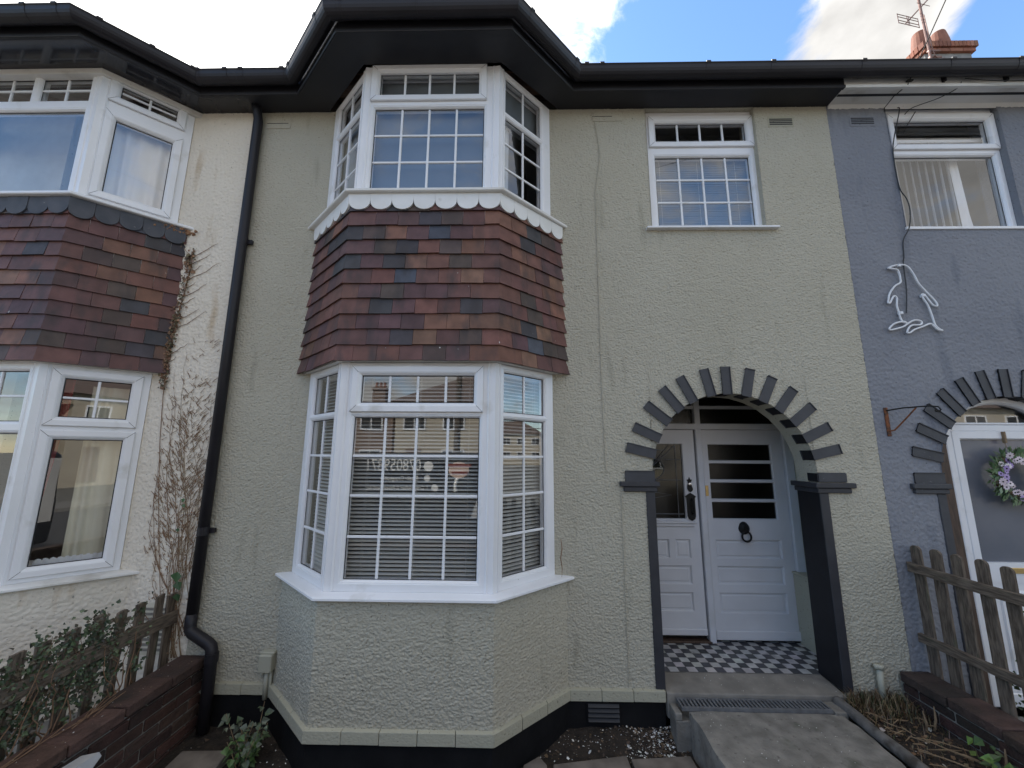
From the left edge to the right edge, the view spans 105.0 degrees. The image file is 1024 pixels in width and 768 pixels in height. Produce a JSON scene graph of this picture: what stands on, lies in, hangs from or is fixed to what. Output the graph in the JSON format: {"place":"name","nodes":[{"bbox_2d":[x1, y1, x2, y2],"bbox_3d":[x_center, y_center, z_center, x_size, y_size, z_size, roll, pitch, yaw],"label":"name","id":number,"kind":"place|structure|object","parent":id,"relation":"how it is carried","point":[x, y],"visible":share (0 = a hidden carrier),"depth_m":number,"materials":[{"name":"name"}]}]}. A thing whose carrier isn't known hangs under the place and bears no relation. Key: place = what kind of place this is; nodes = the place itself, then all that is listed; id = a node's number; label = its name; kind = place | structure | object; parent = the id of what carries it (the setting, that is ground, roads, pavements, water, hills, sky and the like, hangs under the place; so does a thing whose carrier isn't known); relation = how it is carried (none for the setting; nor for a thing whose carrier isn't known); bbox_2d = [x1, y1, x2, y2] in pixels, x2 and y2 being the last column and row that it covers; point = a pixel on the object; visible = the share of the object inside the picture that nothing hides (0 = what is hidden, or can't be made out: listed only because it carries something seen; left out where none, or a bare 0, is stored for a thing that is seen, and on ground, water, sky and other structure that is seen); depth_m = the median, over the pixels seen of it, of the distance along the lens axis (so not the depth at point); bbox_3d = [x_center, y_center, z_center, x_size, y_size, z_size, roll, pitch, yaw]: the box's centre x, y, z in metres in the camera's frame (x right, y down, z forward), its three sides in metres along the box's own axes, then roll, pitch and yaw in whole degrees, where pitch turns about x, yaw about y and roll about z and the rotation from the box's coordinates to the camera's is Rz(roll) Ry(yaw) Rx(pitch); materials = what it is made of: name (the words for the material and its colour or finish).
{"place":"outdoors","nodes":[
{"label":"outdoors","id":0,"kind":"place"},
{"bbox_2d":[4,707,95,759],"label":"yard paving","id":1,"kind":"structure","parent":0,"point":[43,730],"depth_m":2.56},
{"bbox_2d":[0,592,178,760],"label":"picket fence","id":2,"kind":"object","parent":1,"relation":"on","point":[166,621],"visible":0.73,"depth_m":2.40,"materials":[{"name":"brown wood"}]},
{"bbox_2d":[0,591,155,767],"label":"ivy","id":3,"kind":"object","parent":2,"relation":"attached to","point":[20,718],"visible":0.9,"depth_m":2.19,"materials":[{"name":"green plant"}]},
{"bbox_2d":[153,726,699,767],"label":"soil","id":4,"kind":"structure","parent":0,"point":[220,740],"depth_m":2.63,"materials":[{"name":"brown soil"}]},
{"bbox_2d":[62,752,101,767],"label":"board","id":5,"kind":"object","parent":4,"relation":"on","point":[88,761],"visible":1,"depth_m":1.98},
{"bbox_2d":[165,750,228,767],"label":"paving slab","id":6,"kind":"structure","parent":4,"relation":"on","point":[198,759],"depth_m":2.45,"materials":[{"name":"beige concrete"}]},
{"bbox_2d":[218,701,273,767],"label":"weed","id":7,"kind":"object","parent":4,"relation":"on","point":[246,750],"visible":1,"depth_m":2.48,"materials":[{"name":"green plant"}]},
{"bbox_2d":[523,757,546,767],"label":"paving slab","id":8,"kind":"structure","parent":4,"relation":"on","point":[537,762],"depth_m":2.44,"materials":[{"name":"grey concrete"}]},
{"bbox_2d":[553,756,630,767],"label":"paving slab","id":9,"kind":"structure","parent":4,"relation":"on","point":[618,762],"depth_m":2.44,"materials":[{"name":"grey concrete"}]},
{"bbox_2d":[632,756,696,767],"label":"paving slab","id":10,"kind":"structure","parent":4,"relation":"on","point":[678,762],"depth_m":2.47,"materials":[{"name":"grey concrete"}]},
{"bbox_2d":[12,661,984,767],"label":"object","id":11,"kind":"object","parent":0,"point":[661,732],"visible":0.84,"depth_m":2.60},
{"bbox_2d":[0,0,1023,67],"label":"sky","id":12,"kind":"structure","parent":0,"point":[198,33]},
{"bbox_2d":[689,711,905,767],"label":"path","id":13,"kind":"structure","parent":0,"point":[729,739],"depth_m":2.37,"materials":[{"name":"concrete"}]},
{"bbox_2d":[669,701,848,751],"bbox_3d":[1.667,2.397,2.647,1.140,0.412,0.126,0,-10,1],"label":"drain channel","id":14,"kind":"object","parent":13,"relation":"in","point":[680,726],"visible":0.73,"depth_m":2.63,"materials":[{"name":"concrete"}]},
{"bbox_2d":[676,697,833,713],"bbox_3d":[1.646,2.198,2.687,1.000,0.022,0.114,0,-10,1],"label":"drain grate","id":15,"kind":"object","parent":14,"relation":"on","point":[804,706],"visible":1,"depth_m":2.67,"materials":[{"name":"metal"}]},
{"bbox_2d":[666,707,1023,767],"bbox_3d":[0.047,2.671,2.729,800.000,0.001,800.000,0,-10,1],"label":"ground","id":16,"kind":"structure","parent":0,"point":[1020,713],"depth_m":3.32,"materials":[{"name":"grey concrete"}]},
{"bbox_2d":[0,655,204,767],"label":"garden wall","id":17,"kind":"structure","parent":16,"relation":"on","point":[149,726],"depth_m":2.38,"materials":[{"name":"brick"}]},
{"bbox_2d":[0,1,252,728],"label":"terraced house","id":18,"kind":"structure","parent":16,"relation":"on","point":[91,273],"depth_m":3.16,"materials":[{"name":"paint"}]},
{"bbox_2d":[0,363,33,513],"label":"window","id":19,"kind":"structure","parent":18,"relation":"in","point":[6,427],"depth_m":2.85,"materials":[{"name":"plastic"}]},
{"bbox_2d":[0,77,96,190],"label":"window","id":20,"kind":"structure","parent":18,"relation":"in","point":[38,105],"depth_m":3.27,"materials":[{"name":"plastic"}]},
{"bbox_2d":[42,379,75,497],"bbox_3d":[-3.455,0.564,2.930,0.112,1.260,0.036,5,-11,-26],"label":"curtain","id":21,"kind":"object","parent":18,"relation":"hanging from","point":[68,392],"visible":0.13,"depth_m":3.02,"materials":[{"name":"grey fabric"}]},
{"bbox_2d":[32,552,101,564],"bbox_3d":[-3.280,1.322,2.912,0.360,0.102,0.008,9,-13,-41],"label":"windowsill","id":22,"kind":"structure","parent":18,"relation":"attached to","point":[65,558],"depth_m":2.91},
{"bbox_2d":[5,364,151,584],"bbox_3d":[-3.216,0.635,2.960,0.566,1.523,0.087,9,-13,-41],"label":"window","id":23,"kind":"structure","parent":18,"relation":"in","point":[52,426],"depth_m":2.95,"materials":[{"name":"plastic"}]},
{"bbox_2d":[61,387,138,559],"bbox_3d":[-3.189,0.723,3.136,0.387,1.380,0.039,9,-13,-40],"label":"curtain","id":24,"kind":"object","parent":18,"relation":"hanging from","point":[86,528],"visible":0.56,"depth_m":3.06,"materials":[{"name":"white fabric"}]},
{"bbox_2d":[103,124,170,208],"bbox_3d":[-3.266,-1.908,3.477,0.490,0.920,0.042,10,-14,-42],"label":"curtain","id":25,"kind":"object","parent":18,"relation":"hanging from","point":[137,167],"visible":0.52,"depth_m":3.45,"materials":[{"name":"white fabric"}]},
{"bbox_2d":[88,79,194,222],"bbox_3d":[-3.200,-2.023,3.426,0.566,1.140,0.087,9,-13,-41],"label":"window","id":26,"kind":"structure","parent":18,"relation":"in","point":[178,134],"depth_m":3.44,"materials":[{"name":"plastic"}]},
{"bbox_2d":[143,242,219,660],"bbox_3d":[-2.699,0.399,3.160,0.623,3.343,0.064,0,-10,2],"label":"creeper","id":27,"kind":"object","parent":18,"relation":"attached to","point":[175,575],"visible":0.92,"depth_m":3.10,"materials":[{"name":"brown plant"}]},
{"bbox_2d":[184,0,911,767],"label":"terraced house","id":28,"kind":"structure","parent":16,"relation":"on","point":[710,494],"depth_m":3.11,"materials":[{"name":"paint"}]},
{"bbox_2d":[292,365,338,587],"bbox_3d":[-1.428,0.640,2.930,0.571,1.523,0.065,-9,-14,42],"label":"window","id":29,"kind":"structure","parent":28,"relation":"in","point":[306,571],"depth_m":3.01,"materials":[{"name":"plastic"}]},
{"bbox_2d":[309,375,337,569],"bbox_3d":[-1.384,0.652,2.987,0.435,1.470,0.040,-9,-14,42],"label":"venetian blind","id":30,"kind":"object","parent":28,"relation":"attached to","point":[318,552],"visible":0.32,"depth_m":3.01,"materials":[{"name":"plastic"}]},
{"bbox_2d":[327,74,363,206],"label":"window","id":31,"kind":"structure","parent":28,"relation":"in","point":[343,132],"depth_m":3.50,"materials":[{"name":"plastic"}]},
{"bbox_2d":[342,96,361,190],"bbox_3d":[-1.355,-2.037,3.439,0.490,1.064,0.040,-9,-14,42],"label":"roller blind","id":32,"kind":"object","parent":28,"relation":"attached to","point":[352,158],"visible":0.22,"depth_m":3.51,"materials":[{"name":"fabric"}]},
{"bbox_2d":[332,363,487,592],"bbox_3d":[-0.670,0.605,2.701,1.026,1.523,0.087,0,-10,1],"label":"window","id":33,"kind":"structure","parent":28,"relation":"in","point":[356,408],"depth_m":2.71,"materials":[{"name":"plastic"}]},
{"bbox_2d":[346,377,478,578],"bbox_3d":[-0.668,0.635,2.780,0.944,1.440,0.040,0,-10,1],"label":"venetian blind","id":34,"kind":"object","parent":28,"relation":"attached to","point":[466,545],"visible":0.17,"depth_m":2.75,"materials":[{"name":"plastic"}]},
{"bbox_2d":[372,78,483,187],"bbox_3d":[-0.652,-2.067,3.249,0.994,1.065,0.040,0,-10,1],"label":"roller blind","id":35,"kind":"object","parent":28,"relation":"attached to","point":[439,175],"visible":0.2,"depth_m":3.23,"materials":[{"name":"plastic"}]},
{"bbox_2d":[364,64,492,187],"bbox_3d":[-0.654,-2.055,3.167,1.026,1.144,0.087,0,-10,1],"label":"window","id":36,"kind":"structure","parent":28,"relation":"in","point":[429,103],"depth_m":3.18,"materials":[{"name":"plastic"}]},
{"bbox_2d":[504,128,508,189],"bbox_3d":[-0.070,-1.834,3.267,0.115,0.700,0.017,9,-13,-41],"label":"curtain","id":37,"kind":"object","parent":28,"relation":"hanging from","point":[506,155],"visible":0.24,"depth_m":3.30,"materials":[{"name":"white fabric"}]},
{"bbox_2d":[505,86,535,151],"bbox_3d":[0.053,-2.348,3.469,0.490,0.424,0.040,9,-13,-41],"label":"roller blind","id":38,"kind":"object","parent":28,"relation":"attached to","point":[513,104],"visible":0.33,"depth_m":3.48,"materials":[{"name":"fabric"}]},
{"bbox_2d":[502,374,539,574],"bbox_3d":[0.048,0.656,2.962,0.435,1.470,0.040,9,-13,-41],"label":"venetian blind","id":39,"kind":"object","parent":28,"relation":"attached to","point":[535,547],"visible":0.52,"depth_m":2.95,"materials":[{"name":"plastic"}]},
{"bbox_2d":[503,71,549,214],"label":"window","id":40,"kind":"structure","parent":28,"relation":"in","point":[541,140],"depth_m":3.44,"materials":[{"name":"plastic"}]},
{"bbox_2d":[499,365,554,590],"bbox_3d":[0.091,0.645,2.904,0.571,1.523,0.065,9,-13,-41],"label":"window","id":41,"kind":"structure","parent":28,"relation":"in","point":[546,568],"depth_m":2.95,"materials":[{"name":"plastic"}]},
{"bbox_2d":[653,430,707,635],"bbox_3d":[1.380,1.338,3.647,0.722,1.816,0.093,0,-10,1],"label":"door","id":42,"kind":"structure","parent":28,"relation":"in","point":[683,607],"depth_m":3.63,"materials":[{"name":"paint"}]},
{"bbox_2d":[655,161,751,225],"bbox_3d":[1.712,-1.797,3.621,0.910,0.910,0.040,0,-10,1],"label":"venetian blind","id":43,"kind":"object","parent":28,"relation":"attached to","point":[693,214],"visible":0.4,"depth_m":3.61,"materials":[{"name":"plastic"}]},
{"bbox_2d":[645,112,761,225],"bbox_3d":[1.717,-1.933,3.575,0.985,1.192,0.087,0,-10,1],"label":"window","id":44,"kind":"structure","parent":28,"relation":"in","point":[685,151],"depth_m":3.59,"materials":[{"name":"plastic"}]},
{"bbox_2d":[701,430,801,640],"bbox_3d":[2.191,1.354,3.626,0.760,1.846,0.097,0,-10,1],"label":"door","id":45,"kind":"structure","parent":28,"relation":"in","point":[752,556],"depth_m":3.62,"materials":[{"name":"paint"}]},
{"bbox_2d":[826,29,1023,707],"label":"terraced house","id":46,"kind":"structure","parent":16,"relation":"on","point":[963,370],"depth_m":3.26,"materials":[{"name":"paint"}]},
{"bbox_2d":[892,107,910,312],"bbox_3d":[3.368,-1.547,3.387,0.261,1.958,0.033,0,-10,1],"label":"power cable","id":47,"kind":"object","parent":46,"relation":"attached to","point":[908,205],"visible":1,"depth_m":3.38,"materials":[{"name":"black rubber"}]},
{"bbox_2d":[883,405,941,435],"bbox_3d":[3.032,0.277,2.967,0.026,0.225,0.314,7,-12,-35],"label":"hanging bracket","id":48,"kind":"object","parent":46,"relation":"attached to","point":[887,421],"visible":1,"depth_m":3.05,"materials":[{"name":"black metal"}]},
{"bbox_2d":[887,264,942,333],"bbox_3d":[3.278,-0.705,3.241,0.432,0.608,0.033,0,-10,1],"label":"penguin light","id":49,"kind":"object","parent":46,"relation":"attached to","point":[922,296],"visible":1,"depth_m":3.22,"materials":[{"name":"white plastic"}]},
{"bbox_2d":[897,0,944,57],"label":"tv aerial","id":50,"kind":"object","parent":46,"relation":"attached to","point":[926,31],"visible":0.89,"depth_m":7.32,"materials":[{"name":"metal"}]},
{"bbox_2d":[905,81,961,125],"bbox_3d":[3.728,-2.462,3.479,0.365,0.219,0.051,-8,-13,40],"label":"power cable","id":51,"kind":"object","parent":46,"relation":"attached to","point":[924,103],"visible":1,"depth_m":3.52,"materials":[{"name":"black rubber"}]},
{"bbox_2d":[895,139,980,226],"bbox_3d":[3.882,-1.800,3.586,0.930,0.950,0.066,0,-10,1],"label":"vertical blind","id":52,"kind":"object","parent":46,"relation":"attached to","point":[952,168],"visible":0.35,"depth_m":3.59,"materials":[{"name":"fabric"}]},
{"bbox_2d":[885,109,1016,225],"bbox_3d":[3.878,-1.918,3.527,0.989,1.212,0.087,0,-10,1],"label":"window","id":53,"kind":"structure","parent":46,"relation":"in","point":[988,151],"depth_m":3.54,"materials":[{"name":"plastic"}]},
{"bbox_2d":[950,431,1023,702],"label":"door","id":54,"kind":"structure","parent":46,"relation":"in","point":[996,528],"depth_m":3.07,"materials":[{"name":"plastic"}]},
{"bbox_2d":[985,432,1023,507],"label":"flower wreath","id":55,"kind":"object","parent":54,"relation":"hanging from","point":[1001,465],"visible":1,"depth_m":3.03,"materials":[{"name":"multicoloured plant"}]},
{"bbox_2d":[965,78,1023,80],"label":"power cable","id":56,"kind":"object","parent":46,"relation":"attached to","point":[993,80],"visible":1,"depth_m":3.33,"materials":[{"name":"black rubber"}]},
{"bbox_2d":[900,671,1023,767],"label":"garden wall","id":57,"kind":"structure","parent":16,"relation":"on","point":[961,715],"depth_m":2.39,"materials":[{"name":"brick"}]},
{"bbox_2d":[906,545,1023,718],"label":"picket fence","id":58,"kind":"object","parent":57,"relation":"on","point":[1010,595],"visible":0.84,"depth_m":2.51,"materials":[{"name":"brown wood"}]},
{"bbox_2d":[847,699,991,767],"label":"soil","id":59,"kind":"structure","parent":0,"point":[946,754],"depth_m":2.38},
{"bbox_2d":[872,662,886,703],"bbox_3d":[2.578,2.095,2.746,0.060,0.251,0.052,0,-10,1],"label":"pipe","id":60,"kind":"object","parent":59,"relation":"on","point":[879,668],"visible":0.92,"depth_m":2.74,"materials":[{"name":"white plastic"}]},
{"bbox_2d":[833,696,928,767],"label":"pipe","id":61,"kind":"object","parent":59,"relation":"on","point":[898,750],"visible":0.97,"depth_m":2.38,"materials":[{"name":"grey concrete"}]},
{"bbox_2d":[842,685,986,767],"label":"dry grass","id":62,"kind":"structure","parent":59,"relation":"on","point":[896,701],"depth_m":2.63,"materials":[{"name":"brown plant"}]},
{"bbox_2d":[850,702,1007,767],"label":"dead stalks","id":63,"kind":"object","parent":59,"relation":"on","point":[946,749],"visible":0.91,"depth_m":2.33,"materials":[{"name":"brown plant"}]},
{"bbox_2d":[966,735,1017,767],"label":"weed","id":64,"kind":"object","parent":59,"relation":"on","point":[991,759],"visible":1,"depth_m":2.14,"materials":[{"name":"green plant"}]},
{"label":"yard paving","id":65,"kind":"structure","parent":0,"visible":0},
{"bbox_2d":[1012,611,1023,716],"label":"shrub","id":66,"kind":"object","parent":65,"relation":"on","point":[1019,695],"visible":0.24,"depth_m":2.55,"materials":[{"name":"green plant"}]},
{"bbox_3d":[-2.737,-4.554,-9.963,0.800,9.700,0.270,0,-10,1],"label":"telegraph pole","id":67,"kind":"object","parent":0,"visible":0},
{"bbox_2d":[884,0,945,111],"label":"telephone wire","id":68,"kind":"object","parent":67,"relation":"attached to","point":[909,80],"visible":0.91,"depth_m":3.24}
]}

